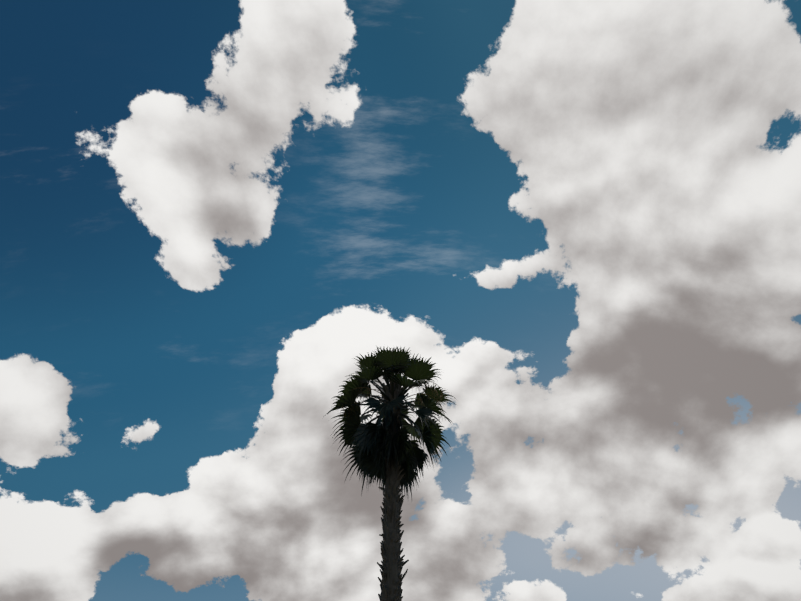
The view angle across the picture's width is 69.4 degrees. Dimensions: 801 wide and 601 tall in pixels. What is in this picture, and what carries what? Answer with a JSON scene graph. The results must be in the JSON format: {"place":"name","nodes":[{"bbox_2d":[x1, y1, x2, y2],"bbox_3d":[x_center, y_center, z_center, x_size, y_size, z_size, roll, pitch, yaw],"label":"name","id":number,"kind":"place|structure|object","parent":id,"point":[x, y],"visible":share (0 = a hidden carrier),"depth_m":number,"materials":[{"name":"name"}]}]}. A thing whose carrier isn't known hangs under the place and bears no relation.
{"place":"outdoors","nodes":[
{"label":"outdoors","id":0,"kind":"place"},
{"bbox_2d":[327,345,455,600],"bbox_3d":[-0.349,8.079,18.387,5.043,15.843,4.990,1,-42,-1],"label":"palm tree","id":1,"kind":"object","parent":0,"point":[388,454],"visible":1,"depth_m":20.68,"materials":[{"name":"green plant"}]},
{"bbox_2d":[0,0,800,600],"label":"sky","id":2,"kind":"structure","parent":0,"point":[586,214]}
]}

